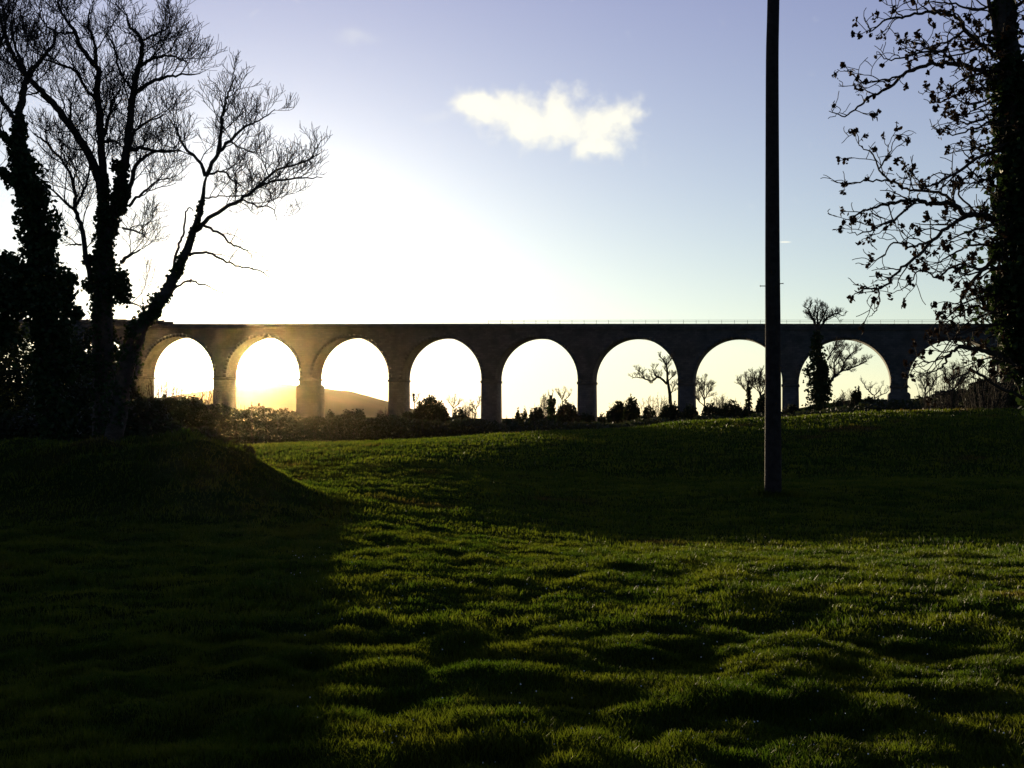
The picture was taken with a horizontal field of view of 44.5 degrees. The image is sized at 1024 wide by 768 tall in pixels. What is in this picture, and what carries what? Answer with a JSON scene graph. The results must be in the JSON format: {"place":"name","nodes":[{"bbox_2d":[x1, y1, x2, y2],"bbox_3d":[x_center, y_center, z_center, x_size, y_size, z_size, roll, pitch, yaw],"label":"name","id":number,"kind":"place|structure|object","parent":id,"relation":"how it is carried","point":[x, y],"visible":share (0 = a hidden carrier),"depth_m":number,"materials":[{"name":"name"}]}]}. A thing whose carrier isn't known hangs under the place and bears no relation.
{"place":"outdoors","nodes":[
{"label":"outdoors","id":0,"kind":"place"},
{"bbox_2d":[176,383,451,417],"bbox_3d":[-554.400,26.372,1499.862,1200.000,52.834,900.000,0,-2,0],"label":"hill","id":1,"kind":"structure","parent":0,"point":[275,396],"depth_m":1257.28,"materials":[{"name":"green plant"}]},
{"bbox_2d":[0,399,1023,767],"bbox_3d":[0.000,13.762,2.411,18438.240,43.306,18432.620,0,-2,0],"label":"ground","id":2,"kind":"structure","parent":0,"point":[86,479],"depth_m":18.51,"materials":[{"name":"green plant"}]},
{"bbox_2d":[0,315,34,413],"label":"thicket","id":3,"kind":"object","parent":2,"relation":"on","point":[10,390],"visible":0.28,"depth_m":43.02,"materials":[{"name":"brown plant"}]},
{"bbox_2d":[0,0,88,441],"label":"ivy clad tree","id":4,"kind":"object","parent":2,"relation":"on","point":[38,292],"visible":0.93,"depth_m":24.88,"materials":[{"name":"black plant"}]},
{"bbox_2d":[24,319,91,408],"bbox_3d":[-14.732,0.127,42.069,3.368,4.709,2.822,0,-2,0],"label":"thicket","id":5,"kind":"object","parent":2,"relation":"on","point":[80,342],"visible":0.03,"depth_m":41.60,"materials":[{"name":"brown plant"}]},
{"bbox_2d":[0,0,226,438],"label":"ivy clad tree","id":6,"kind":"object","parent":2,"relation":"on","point":[105,283],"visible":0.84,"depth_m":27.82,"materials":[{"name":"black plant"}]},
{"bbox_2d":[92,360,143,408],"bbox_3d":[-12.708,0.652,40.000,2.171,3.640,1.743,0,-2,0],"label":"thicket","id":7,"kind":"object","parent":2,"relation":"on","point":[134,394],"visible":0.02,"depth_m":39.97,"materials":[{"name":"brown plant"}]},
{"bbox_2d":[99,394,179,438],"bbox_3d":[-7.667,1.107,25.972,2.072,1.816,1.581,0,-2,0],"label":"thicket","id":8,"kind":"object","parent":2,"relation":"on","point":[141,414],"visible":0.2,"depth_m":25.70,"materials":[{"name":"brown plant"}]},
{"bbox_2d":[138,416,190,438],"bbox_3d":[-6.535,0.874,23.524,1.087,0.546,0.936,0,-2,0],"label":"thicket","id":9,"kind":"object","parent":2,"relation":"on","point":[155,426],"visible":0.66,"depth_m":23.25,"materials":[{"name":"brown plant"}]},
{"bbox_2d":[145,371,184,402],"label":"bush","id":10,"kind":"object","parent":2,"relation":"on","point":[165,387],"visible":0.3,"depth_m":149.81,"materials":[{"name":"brown plant"}]},
{"bbox_2d":[162,395,216,428],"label":"bush","id":11,"kind":"object","parent":2,"relation":"on","point":[193,411],"visible":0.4,"depth_m":143.33,"materials":[{"name":"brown plant"}]},
{"bbox_2d":[164,380,219,428],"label":"bush","id":12,"kind":"object","parent":2,"relation":"on","point":[179,396],"visible":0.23,"depth_m":154.91,"materials":[{"name":"brown plant"}]},
{"bbox_2d":[190,425,230,445],"bbox_3d":[-5.939,1.192,23.967,1.316,0.796,1.087,0,-2,0],"label":"thicket","id":13,"kind":"object","parent":2,"relation":"on","point":[212,431],"visible":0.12,"depth_m":23.94,"materials":[{"name":"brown plant"}]},
{"bbox_2d":[99,49,332,441],"bbox_3d":[-5.796,-2.340,24.186,4.487,8.266,1.831,0,-2,0],"label":"leaning tree","id":14,"kind":"object","parent":2,"relation":"on","point":[115,421],"visible":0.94,"depth_m":24.04,"materials":[{"name":"black plant"}]},
{"bbox_2d":[203,410,254,442],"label":"bush","id":15,"kind":"object","parent":2,"relation":"on","point":[228,428],"visible":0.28,"depth_m":158.05,"materials":[{"name":"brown plant"}]},
{"bbox_2d":[228,439,256,456],"bbox_3d":[-5.250,1.391,23.974,0.886,0.677,0.687,0,-2,0],"label":"thicket","id":16,"kind":"object","parent":2,"relation":"on","point":[249,448],"visible":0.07,"depth_m":23.93,"materials":[{"name":"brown plant"}]},
{"bbox_2d":[247,403,304,436],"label":"bush","id":17,"kind":"object","parent":2,"relation":"on","point":[281,410],"visible":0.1,"depth_m":199.12,"materials":[{"name":"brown plant"}]},
{"bbox_2d":[318,409,336,441],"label":"bush","id":18,"kind":"object","parent":2,"relation":"on","point":[330,412],"visible":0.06,"depth_m":204.69,"materials":[{"name":"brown plant"}]},
{"bbox_2d":[337,408,365,440],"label":"bush","id":19,"kind":"object","parent":2,"relation":"on","point":[357,412],"visible":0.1,"depth_m":199.32,"materials":[{"name":"green plant"}]},
{"bbox_2d":[367,413,391,439],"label":"bush","id":20,"kind":"object","parent":2,"relation":"on","point":[378,416],"visible":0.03,"depth_m":199.53,"materials":[{"name":"green plant"}]},
{"bbox_2d":[394,409,417,437],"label":"bush","id":21,"kind":"object","parent":2,"relation":"on","point":[406,414],"visible":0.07,"depth_m":204.29,"materials":[{"name":"green plant"}]},
{"bbox_2d":[411,390,418,409],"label":"bare sapling","id":22,"kind":"object","parent":2,"relation":"on","point":[413,397],"visible":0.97,"depth_m":204.91,"materials":[{"name":"brown plant"}]},
{"bbox_2d":[412,394,450,437],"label":"bush","id":23,"kind":"object","parent":2,"relation":"on","point":[431,408],"visible":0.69,"depth_m":193.82,"materials":[{"name":"green plant"}]},
{"bbox_2d":[445,394,462,416],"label":"bare tree","id":24,"kind":"object","parent":2,"relation":"on","point":[454,400],"visible":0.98,"depth_m":214.92,"materials":[{"name":"brown plant"}]},
{"bbox_2d":[450,407,467,435],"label":"bush","id":25,"kind":"object","parent":2,"relation":"on","point":[460,412],"visible":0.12,"depth_m":194.82,"materials":[{"name":"green plant"}]},
{"bbox_2d":[461,399,479,434],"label":"bush","id":26,"kind":"object","parent":2,"relation":"on","point":[469,411],"visible":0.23,"depth_m":199.78,"materials":[{"name":"brown plant"}]},
{"bbox_2d":[467,396,481,420],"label":"bare sapling","id":27,"kind":"object","parent":2,"relation":"on","point":[472,402],"visible":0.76,"depth_m":204.92,"materials":[{"name":"brown plant"}]},
{"bbox_2d":[6,319,1021,441],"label":"viaduct","id":28,"kind":"object","parent":2,"relation":"on","point":[588,348],"visible":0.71,"depth_m":266.98,"materials":[{"name":"stone"}]},
{"bbox_2d":[4,383,1023,443],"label":"hedge","id":29,"kind":"object","parent":2,"relation":"on","point":[326,431],"visible":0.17,"depth_m":151.81,"materials":[{"name":"green plant"}]},
{"bbox_2d":[514,406,528,429],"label":"bush","id":30,"kind":"object","parent":2,"relation":"on","point":[521,417],"visible":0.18,"depth_m":189.74,"materials":[{"name":"green plant"}]},
{"bbox_2d":[528,406,545,430],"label":"bush","id":31,"kind":"object","parent":2,"relation":"on","point":[533,415],"visible":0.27,"depth_m":191.53,"materials":[{"name":"green plant"}]},
{"bbox_2d":[538,393,547,422],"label":"bush","id":32,"kind":"object","parent":2,"relation":"on","point":[544,410],"visible":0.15,"depth_m":204.62,"materials":[{"name":"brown plant"}]},
{"bbox_2d":[545,389,556,420],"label":"ivied stump","id":33,"kind":"object","parent":2,"relation":"on","point":[551,411],"visible":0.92,"depth_m":189.73,"materials":[{"name":"green plant"}]},
{"bbox_2d":[555,386,570,404],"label":"bare tree","id":34,"kind":"object","parent":2,"relation":"on","point":[558,391],"visible":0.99,"depth_m":214.95,"materials":[{"name":"brown plant"}]},
{"bbox_2d":[555,400,577,426],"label":"bush","id":35,"kind":"object","parent":2,"relation":"on","point":[566,411],"visible":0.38,"depth_m":194.10,"materials":[{"name":"green plant"}]},
{"bbox_2d":[573,411,599,429],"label":"bush","id":36,"kind":"object","parent":2,"relation":"on","point":[587,418],"visible":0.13,"depth_m":187.25,"materials":[{"name":"green plant"}]},
{"bbox_2d":[597,412,605,423],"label":"bush","id":37,"kind":"object","parent":2,"relation":"on","point":[603,419],"visible":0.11,"depth_m":194.86,"materials":[{"name":"green plant"}]},
{"bbox_2d":[605,400,625,425],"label":"bush","id":38,"kind":"object","parent":2,"relation":"on","point":[615,414],"visible":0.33,"depth_m":203.99,"materials":[{"name":"green plant"}]},
{"bbox_2d":[622,394,640,425],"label":"bush","id":39,"kind":"object","parent":2,"relation":"on","point":[632,411],"visible":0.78,"depth_m":194.46,"materials":[{"name":"green plant"}]},
{"bbox_2d":[639,405,656,419],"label":"bush","id":40,"kind":"object","parent":2,"relation":"on","point":[646,413],"visible":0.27,"depth_m":194.54,"materials":[{"name":"green plant"}]},
{"bbox_2d":[294,547,1006,767],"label":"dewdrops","id":41,"kind":"object","parent":2,"relation":"on","point":[652,658],"visible":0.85,"depth_m":8.37,"materials":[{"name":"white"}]},
{"bbox_2d":[639,394,668,417],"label":"bush","id":42,"kind":"object","parent":2,"relation":"on","point":[661,403],"visible":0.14,"depth_m":211.31,"materials":[{"name":"brown plant"}]},
{"bbox_2d":[628,351,680,404],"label":"spreading tree","id":43,"kind":"object","parent":2,"relation":"on","point":[666,367],"visible":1,"depth_m":199.73,"materials":[{"name":"black plant"}]},
{"bbox_2d":[657,401,681,419],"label":"bush","id":44,"kind":"object","parent":2,"relation":"on","point":[670,410],"visible":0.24,"depth_m":194.26,"materials":[{"name":"green plant"}]},
{"bbox_2d":[674,402,698,421],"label":"bush","id":45,"kind":"object","parent":2,"relation":"on","point":[688,411],"visible":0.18,"depth_m":189.28,"materials":[{"name":"green plant"}]},
{"bbox_2d":[692,373,717,408],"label":"bare tree","id":46,"kind":"object","parent":2,"relation":"on","point":[701,387],"visible":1,"depth_m":209.82,"materials":[{"name":"black plant"}]},
{"bbox_2d":[700,400,724,418],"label":"bush","id":47,"kind":"object","parent":2,"relation":"on","point":[711,409],"visible":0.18,"depth_m":194.42,"materials":[{"name":"green plant"}]},
{"bbox_2d":[711,393,728,410],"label":"bush","id":48,"kind":"object","parent":2,"relation":"on","point":[719,404],"visible":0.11,"depth_m":204.53,"materials":[{"name":"brown plant"}]},
{"bbox_2d":[721,396,740,416],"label":"bush","id":49,"kind":"object","parent":2,"relation":"on","point":[731,408],"visible":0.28,"depth_m":199.25,"materials":[{"name":"green plant"}]},
{"bbox_2d":[734,404,754,417],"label":"bush","id":50,"kind":"object","parent":2,"relation":"on","point":[743,412],"visible":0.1,"depth_m":194.30,"materials":[{"name":"green plant"}]},
{"bbox_2d":[735,372,754,407],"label":"bare tree","id":51,"kind":"object","parent":2,"relation":"on","point":[748,392],"visible":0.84,"depth_m":204.84,"materials":[{"name":"black plant"}]},
{"bbox_2d":[748,366,764,395],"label":"bare tree","id":52,"kind":"object","parent":2,"relation":"on","point":[759,384],"visible":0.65,"depth_m":199.79,"materials":[{"name":"black plant"}]},
{"bbox_2d":[755,394,764,412],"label":"bush","id":53,"kind":"object","parent":2,"relation":"on","point":[760,406],"visible":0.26,"depth_m":189.31,"materials":[{"name":"green plant"}]},
{"bbox_2d":[760,0,782,495],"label":"telegraph pole","id":54,"kind":"object","parent":2,"relation":"on","point":[773,478],"visible":0.96,"depth_m":29.11,"materials":[{"name":"brown wood"}]},
{"bbox_2d":[781,402,799,413],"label":"bush","id":55,"kind":"object","parent":2,"relation":"on","point":[791,408],"visible":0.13,"depth_m":187.38,"materials":[{"name":"green plant"}]},
{"bbox_2d":[826,397,844,412],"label":"bush","id":56,"kind":"object","parent":2,"relation":"on","point":[837,402],"visible":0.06,"depth_m":164.60,"materials":[{"name":"green plant"}]},
{"bbox_2d":[801,297,874,412],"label":"tree","id":57,"kind":"object","parent":2,"relation":"on","point":[820,394],"visible":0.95,"depth_m":164.85,"materials":[{"name":"black plant"}]},
{"bbox_2d":[838,388,853,406],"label":"bush","id":58,"kind":"object","parent":2,"relation":"on","point":[843,398],"visible":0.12,"depth_m":204.37,"materials":[{"name":"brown plant"}]},
{"bbox_2d":[850,385,861,411],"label":"bush","id":59,"kind":"object","parent":2,"relation":"on","point":[856,397],"visible":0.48,"depth_m":189.65,"materials":[{"name":"green plant"}]},
{"bbox_2d":[861,394,879,410],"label":"bush","id":60,"kind":"object","parent":2,"relation":"on","point":[869,399],"visible":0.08,"depth_m":189.64,"materials":[{"name":"green plant"}]},
{"bbox_2d":[860,378,888,398],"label":"bare tree","id":61,"kind":"object","parent":2,"relation":"on","point":[871,386],"visible":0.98,"depth_m":200.01,"materials":[{"name":"brown plant"}]},
{"bbox_2d":[820,0,1023,417],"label":"leafy branched tree","id":62,"kind":"object","parent":2,"relation":"on","point":[1004,85],"visible":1,"depth_m":10.98,"materials":[{"name":"black plant"}]},
{"bbox_2d":[914,392,930,408],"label":"bush","id":63,"kind":"object","parent":2,"relation":"on","point":[918,397],"visible":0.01,"depth_m":179.68,"materials":[{"name":"brown plant"}]},
{"bbox_2d":[916,370,938,394],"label":"bare tree","id":64,"kind":"object","parent":2,"relation":"on","point":[929,376],"visible":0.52,"depth_m":190.03,"materials":[{"name":"brown plant"}]},
{"bbox_2d":[915,370,963,409],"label":"bush","id":65,"kind":"object","parent":2,"relation":"on","point":[950,393],"visible":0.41,"depth_m":119.67,"materials":[{"name":"brown plant"}]},
{"bbox_2d":[924,387,977,408],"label":"bush","id":66,"kind":"object","parent":2,"relation":"on","point":[944,394],"visible":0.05,"depth_m":148.69,"materials":[{"name":"brown plant"}]},
{"bbox_2d":[939,361,968,387],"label":"bare tree","id":67,"kind":"object","parent":2,"relation":"on","point":[953,367],"visible":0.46,"depth_m":184.83,"materials":[{"name":"brown plant"}]},
{"bbox_2d":[968,280,997,369],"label":"bare tree","id":68,"kind":"object","parent":2,"relation":"on","point":[993,338],"visible":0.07,"depth_m":120.06,"materials":[{"name":"black plant"}]},
{"bbox_2d":[952,356,1020,408],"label":"bush","id":69,"kind":"object","parent":2,"relation":"on","point":[994,403],"visible":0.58,"depth_m":74.93,"materials":[{"name":"brown plant"}]},
{"bbox_2d":[959,378,1022,408],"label":"bush","id":70,"kind":"object","parent":2,"relation":"on","point":[1012,402],"visible":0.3,"depth_m":108.73,"materials":[{"name":"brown plant"}]},
{"bbox_2d":[0,0,1023,417],"label":"sky","id":71,"kind":"structure","parent":0,"point":[507,161],"materials":[{"name":"blue"}]}
]}

